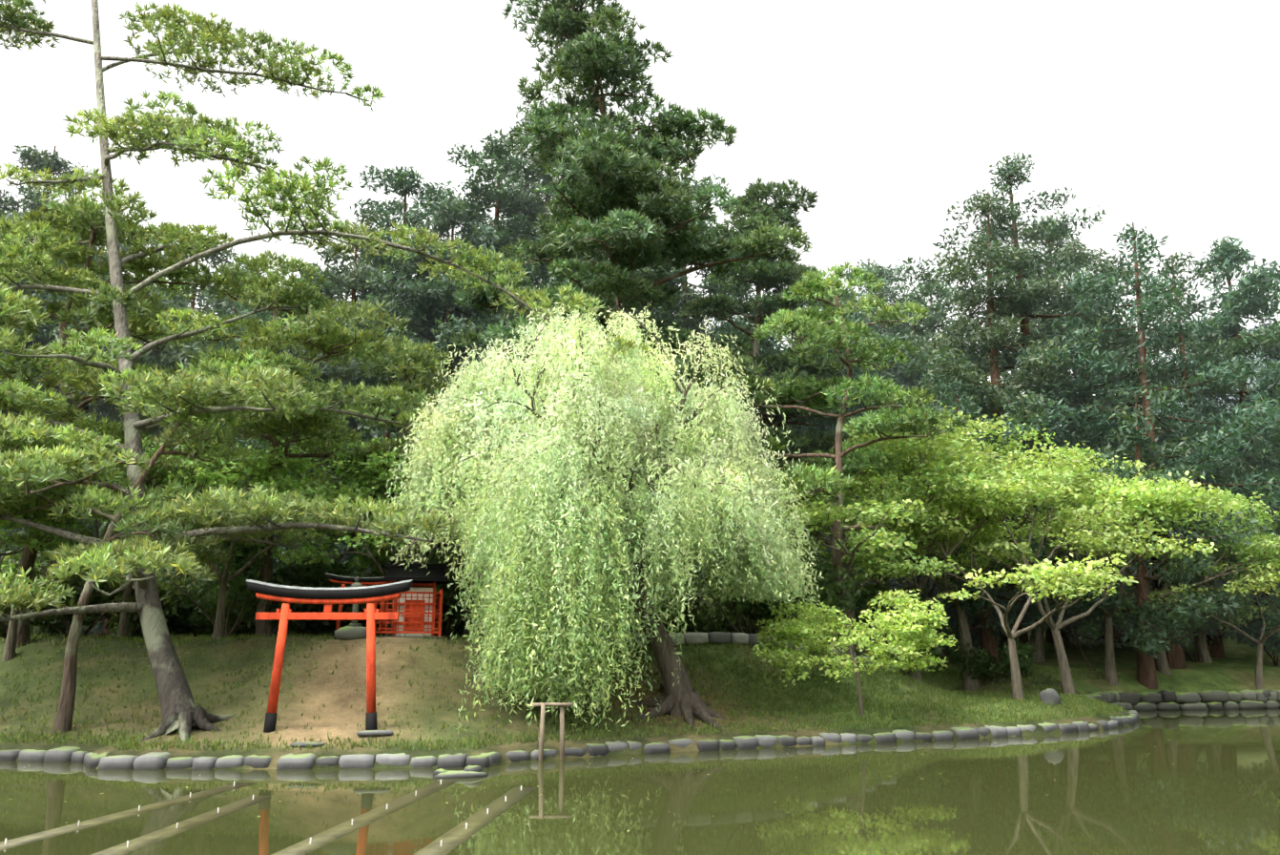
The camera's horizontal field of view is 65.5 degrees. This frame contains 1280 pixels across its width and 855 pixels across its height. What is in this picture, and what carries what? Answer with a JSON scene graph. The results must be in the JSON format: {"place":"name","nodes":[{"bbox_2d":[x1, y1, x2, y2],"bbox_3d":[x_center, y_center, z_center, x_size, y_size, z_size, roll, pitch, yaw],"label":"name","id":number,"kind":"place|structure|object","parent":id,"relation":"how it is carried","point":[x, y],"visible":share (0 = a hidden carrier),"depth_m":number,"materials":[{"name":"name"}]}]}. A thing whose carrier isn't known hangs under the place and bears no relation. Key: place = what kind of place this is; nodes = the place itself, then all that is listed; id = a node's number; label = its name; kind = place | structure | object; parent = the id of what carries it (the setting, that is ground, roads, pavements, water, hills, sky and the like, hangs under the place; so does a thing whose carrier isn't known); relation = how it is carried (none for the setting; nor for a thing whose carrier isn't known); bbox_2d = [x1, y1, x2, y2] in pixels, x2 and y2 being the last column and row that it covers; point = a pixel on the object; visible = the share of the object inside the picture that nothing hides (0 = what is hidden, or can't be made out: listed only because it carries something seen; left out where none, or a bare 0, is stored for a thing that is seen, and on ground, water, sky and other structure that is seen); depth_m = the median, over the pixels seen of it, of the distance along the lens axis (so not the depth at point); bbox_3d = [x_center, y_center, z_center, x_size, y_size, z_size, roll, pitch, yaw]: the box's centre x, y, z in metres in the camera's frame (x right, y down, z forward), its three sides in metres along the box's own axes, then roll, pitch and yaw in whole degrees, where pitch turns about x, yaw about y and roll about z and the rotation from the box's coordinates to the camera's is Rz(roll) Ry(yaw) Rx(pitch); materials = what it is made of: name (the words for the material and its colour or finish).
{"place":"outdoors","nodes":[
{"label":"outdoors","id":0,"kind":"place"},
{"bbox_2d":[0,707,1279,854],"bbox_3d":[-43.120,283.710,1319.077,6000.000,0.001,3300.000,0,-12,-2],"label":"pond water","id":1,"kind":"structure","parent":0,"point":[1131,789],"depth_m":20.50,"materials":[{"name":"green liquid"}]},
{"bbox_2d":[0,779,536,854],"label":"beams","id":2,"kind":"structure","parent":1,"relation":"on","point":[449,840],"depth_m":18.02,"materials":[{"name":"paint"}]},
{"bbox_2d":[433,764,488,778],"bbox_3d":[-4.366,8.424,24.199,1.354,0.406,0.765,0,-12,-2],"label":"pond rock","id":3,"kind":"object","parent":1,"relation":"in","point":[472,771],"visible":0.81,"depth_m":24.01,"materials":[{"name":"stone"}]},
{"bbox_2d":[0,323,1279,768],"bbox_3d":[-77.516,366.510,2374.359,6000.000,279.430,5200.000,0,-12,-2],"label":"ground","id":4,"kind":"structure","parent":0,"point":[324,693],"depth_m":32.36,"materials":[{"name":"green plant"}]},
{"bbox_2d":[6,548,91,637],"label":"shrub","id":5,"kind":"object","parent":4,"relation":"on","point":[36,622],"visible":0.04,"depth_m":41.74,"materials":[{"name":"green plant"}]},
{"bbox_2d":[0,202,101,634],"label":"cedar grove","id":6,"kind":"object","parent":4,"relation":"on","point":[48,329],"visible":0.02,"depth_m":60.66,"materials":[{"name":"green plant"}]},
{"bbox_2d":[10,548,112,632],"bbox_3d":[-23.143,6.712,39.979,3.594,3.948,5.394,5,-13,-22],"label":"shrub","id":7,"kind":"object","parent":4,"relation":"on","point":[78,584],"visible":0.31,"depth_m":39.83,"materials":[{"name":"green plant"}]},
{"bbox_2d":[0,485,129,660],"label":"maple tree","id":8,"kind":"object","parent":4,"relation":"on","point":[10,647],"visible":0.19,"depth_m":35.11,"materials":[{"name":"green plant"}]},
{"bbox_2d":[0,144,135,529],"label":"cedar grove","id":9,"kind":"object","parent":4,"relation":"on","point":[31,157],"visible":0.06,"depth_m":69.23,"materials":[{"name":"green plant"}]},
{"bbox_2d":[0,282,185,555],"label":"pine tree","id":10,"kind":"object","parent":4,"relation":"on","point":[10,318],"visible":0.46,"depth_m":33.03,"materials":[{"name":"green plant"}]},
{"bbox_2d":[0,210,200,556],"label":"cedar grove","id":11,"kind":"object","parent":4,"relation":"on","point":[104,277],"visible":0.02,"depth_m":62.87,"materials":[{"name":"green plant"}]},
{"bbox_2d":[0,165,249,647],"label":"pine tree","id":12,"kind":"object","parent":4,"relation":"on","point":[75,249],"visible":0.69,"depth_m":38.92,"materials":[{"name":"green plant"}]},
{"bbox_2d":[0,374,253,734],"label":"leaning pine tree","id":13,"kind":"object","parent":4,"relation":"on","point":[37,465],"visible":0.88,"depth_m":29.89,"materials":[{"name":"green plant"}]},
{"bbox_2d":[0,468,265,639],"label":"maple tree","id":14,"kind":"object","parent":4,"relation":"on","point":[123,627],"visible":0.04,"depth_m":38.29,"materials":[{"name":"green plant"}]},
{"bbox_2d":[0,289,278,639],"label":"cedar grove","id":15,"kind":"object","parent":4,"relation":"on","point":[174,356],"visible":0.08,"depth_m":57.90,"materials":[{"name":"green plant"}]},
{"bbox_2d":[82,567,198,639],"bbox_3d":[-20.971,7.365,41.330,4.624,3.526,4.347,0,-12,-2],"label":"shrub","id":16,"kind":"object","parent":4,"relation":"on","point":[167,588],"visible":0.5,"depth_m":41.14,"materials":[{"name":"green plant"}]},
{"bbox_2d":[129,584,198,637],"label":"shrub","id":17,"kind":"object","parent":4,"relation":"on","point":[180,613],"visible":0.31,"depth_m":42.26,"materials":[{"name":"green plant"}]},
{"bbox_2d":[85,231,274,535],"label":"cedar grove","id":18,"kind":"object","parent":4,"relation":"on","point":[222,253],"depth_m":72.75,"materials":[{"name":"green plant"}]},
{"bbox_2d":[101,265,274,628],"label":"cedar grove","id":19,"kind":"object","parent":4,"relation":"on","point":[151,358],"depth_m":65.29,"materials":[{"name":"green plant"}]},
{"bbox_2d":[138,568,253,637],"bbox_3d":[-19.191,8.696,44.312,5.293,4.915,5.321,0,-12,-2],"label":"shrub","id":20,"kind":"object","parent":4,"relation":"on","point":[188,630],"visible":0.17,"depth_m":43.35,"materials":[{"name":"green plant"}]},
{"bbox_2d":[93,430,351,639],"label":"maple tree","id":21,"kind":"object","parent":4,"relation":"on","point":[257,460],"visible":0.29,"depth_m":37.09,"materials":[{"name":"green plant"}]},
{"bbox_2d":[173,534,283,637],"bbox_3d":[-15.977,5.922,39.095,3.848,4.968,3.357,7,-14,-31],"label":"shrub","id":22,"kind":"object","parent":4,"relation":"on","point":[242,553],"visible":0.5,"depth_m":38.84,"materials":[{"name":"green plant"}]},
{"bbox_2d":[185,571,278,637],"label":"shrub","id":23,"kind":"object","parent":4,"relation":"on","point":[230,597],"visible":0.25,"depth_m":41.71,"materials":[{"name":"green plant"}]},
{"bbox_2d":[160,300,354,636],"bbox_3d":[-23.061,3.157,55.905,14.114,22.362,14.313,0,-12,-2],"label":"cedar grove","id":24,"kind":"object","parent":4,"relation":"on","point":[263,316],"visible":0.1,"depth_m":55.79,"materials":[{"name":"green plant"}]},
{"bbox_2d":[154,425,418,636],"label":"maple tree","id":25,"kind":"object","parent":4,"relation":"on","point":[297,465],"visible":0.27,"depth_m":39.99,"materials":[{"name":"green plant"}]},
{"bbox_2d":[138,247,442,637],"bbox_3d":[-13.936,0.472,39.855,13.521,16.204,13.529,0,-12,-2],"label":"pine tree","id":26,"kind":"object","parent":4,"relation":"on","point":[337,341],"visible":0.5,"depth_m":37.91,"materials":[{"name":"green plant"}]},
{"bbox_2d":[230,557,360,636],"bbox_3d":[-13.813,6.778,39.643,4.987,3.595,4.083,0,-12,-2],"label":"shrub","id":27,"kind":"object","parent":4,"relation":"on","point":[315,577],"visible":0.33,"depth_m":39.10,"materials":[{"name":"green plant"}]},
{"bbox_2d":[201,268,432,630],"bbox_3d":[-20.146,2.279,60.931,14.898,24.212,16.348,5,-13,-21],"label":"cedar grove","id":28,"kind":"object","parent":4,"relation":"on","point":[360,325],"depth_m":60.21,"materials":[{"name":"green plant"}]},
{"bbox_2d":[0,0,651,743],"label":"pine tree","id":29,"kind":"object","parent":4,"relation":"on","point":[246,515],"visible":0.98,"depth_m":34.66,"materials":[{"name":"green plant"}]},
{"bbox_2d":[245,578,412,732],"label":"torii gate","id":30,"kind":"structure","parent":4,"relation":"on","point":[328,597],"depth_m":28.23,"materials":[{"name":"paint"}]},
{"bbox_2d":[196,208,473,576],"bbox_3d":[-18.398,0.167,63.746,19.536,28.087,16.383,0,-12,-2],"label":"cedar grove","id":31,"kind":"object","parent":4,"relation":"on","point":[345,369],"visible":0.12,"depth_m":62.51,"materials":[{"name":"green plant"}]},
{"bbox_2d":[334,576,366,639],"bbox_3d":[-9.921,6.330,34.684,1.283,2.291,1.273,0,-12,-2],"label":"stone lantern","id":32,"kind":"object","parent":4,"relation":"on","point":[354,629],"visible":0.54,"depth_m":34.12,"materials":[{"name":"grey stone"}]},
{"bbox_2d":[325,572,396,639],"bbox_3d":[-10.075,6.560,36.039,2.713,2.544,0.208,3,-12,-14],"label":"torii","id":33,"kind":"object","parent":4,"relation":"on","point":[344,580],"visible":0.42,"depth_m":36.06,"materials":[{"name":"paint"}]},
{"bbox_2d":[281,335,468,636],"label":"pine tree","id":34,"kind":"object","parent":4,"relation":"on","point":[408,362],"visible":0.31,"depth_m":42.15,"materials":[{"name":"green plant"}]},
{"bbox_2d":[273,478,475,636],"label":"maple tree","id":35,"kind":"object","parent":4,"relation":"on","point":[361,557],"visible":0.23,"depth_m":37.59,"materials":[{"name":"green plant"}]},
{"bbox_2d":[317,355,439,631],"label":"tree","id":36,"kind":"object","parent":4,"relation":"on","point":[389,430],"visible":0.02,"depth_m":45.51,"materials":[{"name":"green plant"}]},
{"bbox_2d":[373,562,448,639],"bbox_3d":[-8.494,6.455,36.637,2.700,2.880,2.300,3,-12,-14],"label":"hokora shrine with fence","id":37,"kind":"object","parent":4,"relation":"on","point":[415,608],"visible":0.69,"depth_m":36.17,"materials":[{"name":"paint"}]},
{"bbox_2d":[319,165,520,573],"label":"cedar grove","id":38,"kind":"object","parent":4,"relation":"on","point":[410,215],"visible":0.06,"depth_m":68.10,"materials":[{"name":"green plant"}]},
{"bbox_2d":[330,190,536,587],"bbox_3d":[-12.247,-0.558,62.873,16.086,29.847,18.715,-8,-14,33],"label":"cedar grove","id":39,"kind":"object","parent":4,"relation":"on","point":[449,210],"visible":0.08,"depth_m":62.08,"materials":[{"name":"green plant"}]},
{"bbox_2d":[293,449,581,637],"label":"maple tree","id":40,"kind":"object","parent":4,"relation":"on","point":[353,485],"visible":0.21,"depth_m":38.09,"materials":[{"name":"green plant"}]},
{"bbox_2d":[407,536,484,639],"bbox_3d":[-7.660,6.416,39.174,3.550,4.050,2.603,6,-13,-25],"label":"shrub","id":41,"kind":"object","parent":4,"relation":"on","point":[453,585],"visible":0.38,"depth_m":38.91,"materials":[{"name":"green plant"}]},
{"bbox_2d":[433,583,489,638],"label":"shrub","id":42,"kind":"object","parent":4,"relation":"on","point":[459,629],"visible":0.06,"depth_m":41.44,"materials":[{"name":"green plant"}]},
{"bbox_2d":[386,128,568,634],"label":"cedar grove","id":43,"kind":"object","parent":4,"relation":"on","point":[497,196],"visible":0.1,"depth_m":69.50,"materials":[{"name":"green plant"}]},
{"bbox_2d":[449,102,618,487],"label":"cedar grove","id":44,"kind":"object","parent":4,"relation":"on","point":[532,185],"visible":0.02,"depth_m":73.33,"materials":[{"name":"green plant"}]},
{"bbox_2d":[532,701,573,760],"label":"willow support posts","id":45,"kind":"object","parent":4,"relation":"on","point":[543,705],"visible":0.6,"depth_m":27.72,"materials":[{"name":"brown wood"}]},
{"bbox_2d":[0,631,1124,750],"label":"grass tufts","id":46,"kind":"object","parent":4,"relation":"on","point":[990,697],"visible":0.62,"depth_m":34.04,"materials":[{"name":"green plant"}]},
{"bbox_2d":[0,709,1138,768],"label":"shore edging stones","id":47,"kind":"object","parent":4,"relation":"on","point":[148,760],"visible":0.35,"depth_m":27.25,"materials":[{"name":"grey stone"}]},
{"bbox_2d":[374,301,826,734],"bbox_3d":[-1.304,2.643,34.296,15.270,14.718,12.788,0,-12,-2],"label":"weeping willow tree","id":48,"kind":"object","parent":4,"relation":"on","point":[547,602],"visible":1,"depth_m":31.61,"materials":[{"name":"green plant"}]},
{"bbox_2d":[504,135,700,633],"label":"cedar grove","id":49,"kind":"object","parent":4,"relation":"on","point":[681,301],"visible":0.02,"depth_m":66.49,"materials":[{"name":"green plant"}]},
{"bbox_2d":[450,0,833,562],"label":"conifer tree","id":50,"kind":"object","parent":4,"relation":"on","point":[595,207],"visible":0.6,"depth_m":47.86,"materials":[{"name":"green plant"}]},
{"bbox_2d":[622,558,710,632],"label":"shrub","id":51,"kind":"object","parent":4,"relation":"on","point":[698,594],"visible":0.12,"depth_m":40.47,"materials":[{"name":"green plant"}]},
{"bbox_2d":[569,172,848,618],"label":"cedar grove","id":52,"kind":"object","parent":4,"relation":"on","point":[715,289],"visible":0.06,"depth_m":67.76,"materials":[{"name":"green plant"}]},
{"bbox_2d":[671,605,766,634],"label":"shrub","id":53,"kind":"object","parent":4,"relation":"on","point":[716,622],"visible":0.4,"depth_m":40.95,"materials":[{"name":"green plant"}]},
{"bbox_2d":[609,631,890,668],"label":"stone wall","id":54,"kind":"structure","parent":4,"relation":"on","point":[699,637],"depth_m":38.58,"materials":[{"name":"grey stone"}]},
{"bbox_2d":[701,555,800,633],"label":"shrub","id":55,"kind":"object","parent":4,"relation":"on","point":[735,607],"visible":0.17,"depth_m":39.27,"materials":[{"name":"green plant"}]},
{"bbox_2d":[678,175,871,633],"bbox_3d":[7.671,-0.333,56.777,12.622,29.338,11.490,0,-12,-2],"label":"pine tree","id":56,"kind":"object","parent":4,"relation":"on","point":[770,273],"visible":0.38,"depth_m":57.05,"materials":[{"name":"green plant"}]},
{"bbox_2d":[683,492,935,578],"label":"maple tree","id":57,"kind":"object","parent":4,"relation":"on","point":[861,534],"visible":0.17,"depth_m":40.92,"materials":[{"name":"green plant"}]},
{"bbox_2d":[709,272,915,642],"bbox_3d":[11.021,1.617,66.366,18.297,25.539,15.168,-10,-16,39],"label":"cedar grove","id":58,"kind":"object","parent":4,"relation":"on","point":[822,426],"visible":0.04,"depth_m":64.24,"materials":[{"name":"green plant"}]},
{"bbox_2d":[762,551,869,639],"bbox_3d":[7.221,7.336,40.627,4.499,4.586,5.618,0,-12,-2],"label":"shrub","id":59,"kind":"object","parent":4,"relation":"on","point":[828,585],"visible":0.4,"depth_m":39.69,"materials":[{"name":"green plant"}]},
{"bbox_2d":[675,260,971,660],"bbox_3d":[6.714,1.497,42.590,12.069,17.156,13.066,0,-12,-2],"label":"pine tree","id":60,"kind":"object","parent":4,"relation":"on","point":[816,479],"visible":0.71,"depth_m":41.60,"materials":[{"name":"green plant"}]},
{"bbox_2d":[789,280,914,589],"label":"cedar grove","id":61,"kind":"object","parent":4,"relation":"on","point":[849,296],"visible":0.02,"depth_m":74.04,"materials":[{"name":"green plant"}]},
{"bbox_2d":[750,588,959,716],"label":"small tree","id":62,"kind":"object","parent":4,"relation":"on","point":[796,631],"visible":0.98,"depth_m":33.65,"materials":[{"name":"green plant"}]},
{"bbox_2d":[852,580,918,659],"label":"shrub","id":63,"kind":"object","parent":4,"relation":"on","point":[866,598],"visible":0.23,"depth_m":41.51,"materials":[{"name":"green plant"}]},
{"bbox_2d":[835,632,943,677],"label":"shrub","id":64,"kind":"object","parent":4,"relation":"on","point":[936,652],"visible":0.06,"depth_m":43.79,"materials":[{"name":"green plant"}]},
{"bbox_2d":[765,415,1026,596],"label":"tree","id":65,"kind":"object","parent":4,"relation":"on","point":[966,500],"visible":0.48,"depth_m":40.69,"materials":[{"name":"green plant"}]},
{"bbox_2d":[830,263,969,594],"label":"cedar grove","id":66,"kind":"object","parent":4,"relation":"on","point":[886,274],"visible":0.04,"depth_m":81.91,"materials":[{"name":"green plant"}]},
{"bbox_2d":[784,412,1054,587],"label":"tree","id":67,"kind":"object","parent":4,"relation":"on","point":[880,489],"visible":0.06,"depth_m":50.82,"materials":[{"name":"green plant"}]},
{"bbox_2d":[796,444,1045,656],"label":"maple tree","id":68,"kind":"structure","parent":4,"relation":"on","point":[877,485],"depth_m":51.28,"materials":[{"name":"green plant"}]},
{"bbox_2d":[825,301,1028,594],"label":"cedar tree","id":69,"kind":"object","parent":4,"relation":"on","point":[907,384],"visible":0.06,"depth_m":70.66,"materials":[{"name":"green plant"}]},
{"bbox_2d":[785,433,1076,681],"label":"maple tree","id":70,"kind":"object","parent":4,"relation":"on","point":[898,568],"visible":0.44,"depth_m":41.35,"materials":[{"name":"green plant"}]},
{"bbox_2d":[871,272,1022,592],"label":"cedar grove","id":71,"kind":"object","parent":4,"relation":"on","point":[927,326],"visible":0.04,"depth_m":72.44,"materials":[{"name":"green plant"}]},
{"bbox_2d":[806,402,1120,691],"bbox_3d":[14.520,5.726,48.011,12.865,13.581,15.556,4,-13,-17],"label":"tree","id":72,"kind":"object","parent":4,"relation":"on","point":[970,684],"visible":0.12,"depth_m":45.34,"materials":[{"name":"green plant"}]},
{"bbox_2d":[936,605,1002,661],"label":"shrub","id":73,"kind":"object","parent":4,"relation":"on","point":[976,642],"visible":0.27,"depth_m":50.54,"materials":[{"name":"green plant"}]},
{"bbox_2d":[945,640,1001,682],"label":"bush","id":74,"kind":"object","parent":4,"relation":"on","point":[980,666],"visible":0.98,"depth_m":46.66,"materials":[{"name":"green plant"}]},
{"bbox_2d":[864,477,1138,699],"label":"maple tree","id":75,"kind":"object","parent":4,"relation":"on","point":[1042,576],"visible":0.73,"depth_m":39.62,"materials":[{"name":"green plant"}]},
{"bbox_2d":[994,637,1037,676],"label":"bush","id":76,"kind":"object","parent":4,"relation":"on","point":[1024,653],"visible":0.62,"depth_m":46.08,"materials":[{"name":"green plant"}]},
{"bbox_2d":[919,377,1122,663],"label":"cedar tree","id":77,"kind":"object","parent":4,"relation":"on","point":[986,624],"visible":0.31,"depth_m":49.32,"materials":[{"name":"green plant"}]},
{"bbox_2d":[844,151,1206,643],"bbox_3d":[22.929,-2.397,60.240,18.714,30.722,17.311,10,-15,-39],"label":"cedar tree","id":78,"kind":"object","parent":4,"relation":"on","point":[1010,169],"visible":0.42,"depth_m":61.04,"materials":[{"name":"green plant"}]},
{"bbox_2d":[907,188,1145,647],"bbox_3d":[21.500,-1.167,57.190,12.902,27.515,12.520,0,-12,-2],"label":"cedar tree","id":79,"kind":"object","parent":4,"relation":"on","point":[995,333],"visible":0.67,"depth_m":58.33,"materials":[{"name":"green plant"}]},
{"bbox_2d":[888,435,1214,661],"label":"tree","id":80,"kind":"object","parent":4,"relation":"on","point":[1040,646],"depth_m":51.16,"materials":[{"name":"green plant"}]},
{"bbox_2d":[932,470,1218,694],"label":"maple tree","id":81,"kind":"object","parent":4,"relation":"on","point":[1066,679],"visible":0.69,"depth_m":42.94,"materials":[{"name":"green plant"}]},
{"bbox_2d":[975,215,1209,585],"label":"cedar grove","id":82,"kind":"object","parent":4,"relation":"on","point":[1061,245],"visible":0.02,"depth_m":75.63,"materials":[{"name":"green plant"}]},
{"bbox_2d":[1052,579,1138,670],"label":"shrub","id":83,"kind":"object","parent":4,"relation":"on","point":[1098,617],"visible":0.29,"depth_m":49.15,"materials":[{"name":"green plant"}]},
{"bbox_2d":[999,240,1201,639],"bbox_3d":[28.852,0.560,61.998,14.623,25.562,12.456,0,-12,-2],"label":"cedar tree","id":84,"kind":"object","parent":4,"relation":"on","point":[1109,268],"visible":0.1,"depth_m":61.03,"materials":[{"name":"green plant"}]},
{"bbox_2d":[960,454,1244,684],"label":"tree","id":85,"kind":"object","parent":4,"relation":"on","point":[1159,500],"visible":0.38,"depth_m":45.07,"materials":[{"name":"green plant"}]},
{"bbox_2d":[966,222,1279,668],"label":"cedar tree","id":86,"kind":"object","parent":4,"relation":"on","point":[1175,656],"visible":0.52,"depth_m":53.70,"materials":[{"name":"green plant"}]},
{"bbox_2d":[1015,380,1269,688],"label":"cedar tree","id":87,"kind":"object","parent":4,"relation":"on","point":[1145,640],"visible":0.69,"depth_m":47.76,"materials":[{"name":"green plant"}]},
{"bbox_2d":[1012,466,1279,675],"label":"maple tree","id":88,"kind":"object","parent":4,"relation":"on","point":[1269,546],"visible":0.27,"depth_m":48.40,"materials":[{"name":"green plant"}]},
{"bbox_2d":[1034,494,1279,662],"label":"tree","id":89,"kind":"object","parent":4,"relation":"on","point":[1203,653],"visible":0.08,"depth_m":50.15,"materials":[{"name":"green plant"}]},
{"bbox_2d":[1042,249,1279,658],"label":"cedar tree","id":90,"kind":"object","parent":4,"relation":"on","point":[1217,650],"visible":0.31,"depth_m":56.71,"materials":[{"name":"green plant"}]},
{"bbox_2d":[1076,688,1279,710],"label":"bank retaining wall stones","id":91,"kind":"object","parent":4,"relation":"on","point":[1213,699],"visible":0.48,"depth_m":47.21,"materials":[{"name":"grey stone"}]},
{"bbox_2d":[1114,235,1279,639],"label":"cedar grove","id":92,"kind":"object","parent":4,"relation":"on","point":[1240,303],"visible":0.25,"depth_m":63.69,"materials":[{"name":"green plant"}]},
{"bbox_2d":[1151,576,1250,661],"bbox_3d":[29.427,10.122,52.648,5.444,4.711,5.563,0,-12,-2],"label":"shrub","id":93,"kind":"object","parent":4,"relation":"on","point":[1208,621],"visible":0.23,"depth_m":52.00,"materials":[{"name":"green plant"}]},
{"bbox_2d":[1123,548,1279,689],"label":"maple tree","id":94,"kind":"object","parent":4,"relation":"on","point":[1242,579],"visible":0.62,"depth_m":48.71,"materials":[{"name":"green plant"}]},
{"bbox_2d":[1196,384,1279,588],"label":"cedar tree","id":95,"kind":"object","parent":4,"relation":"on","point":[1267,455],"visible":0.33,"depth_m":53.75,"materials":[{"name":"green plant"}]},
{"bbox_2d":[1220,600,1279,665],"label":"tree","id":96,"kind":"object","parent":4,"relation":"on","point":[1252,629],"visible":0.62,"depth_m":51.99,"materials":[{"name":"green plant"}]},
{"bbox_2d":[0,0,1279,425],"label":"sky","id":97,"kind":"structure","parent":0,"point":[1163,116],"materials":[{"name":"white"}]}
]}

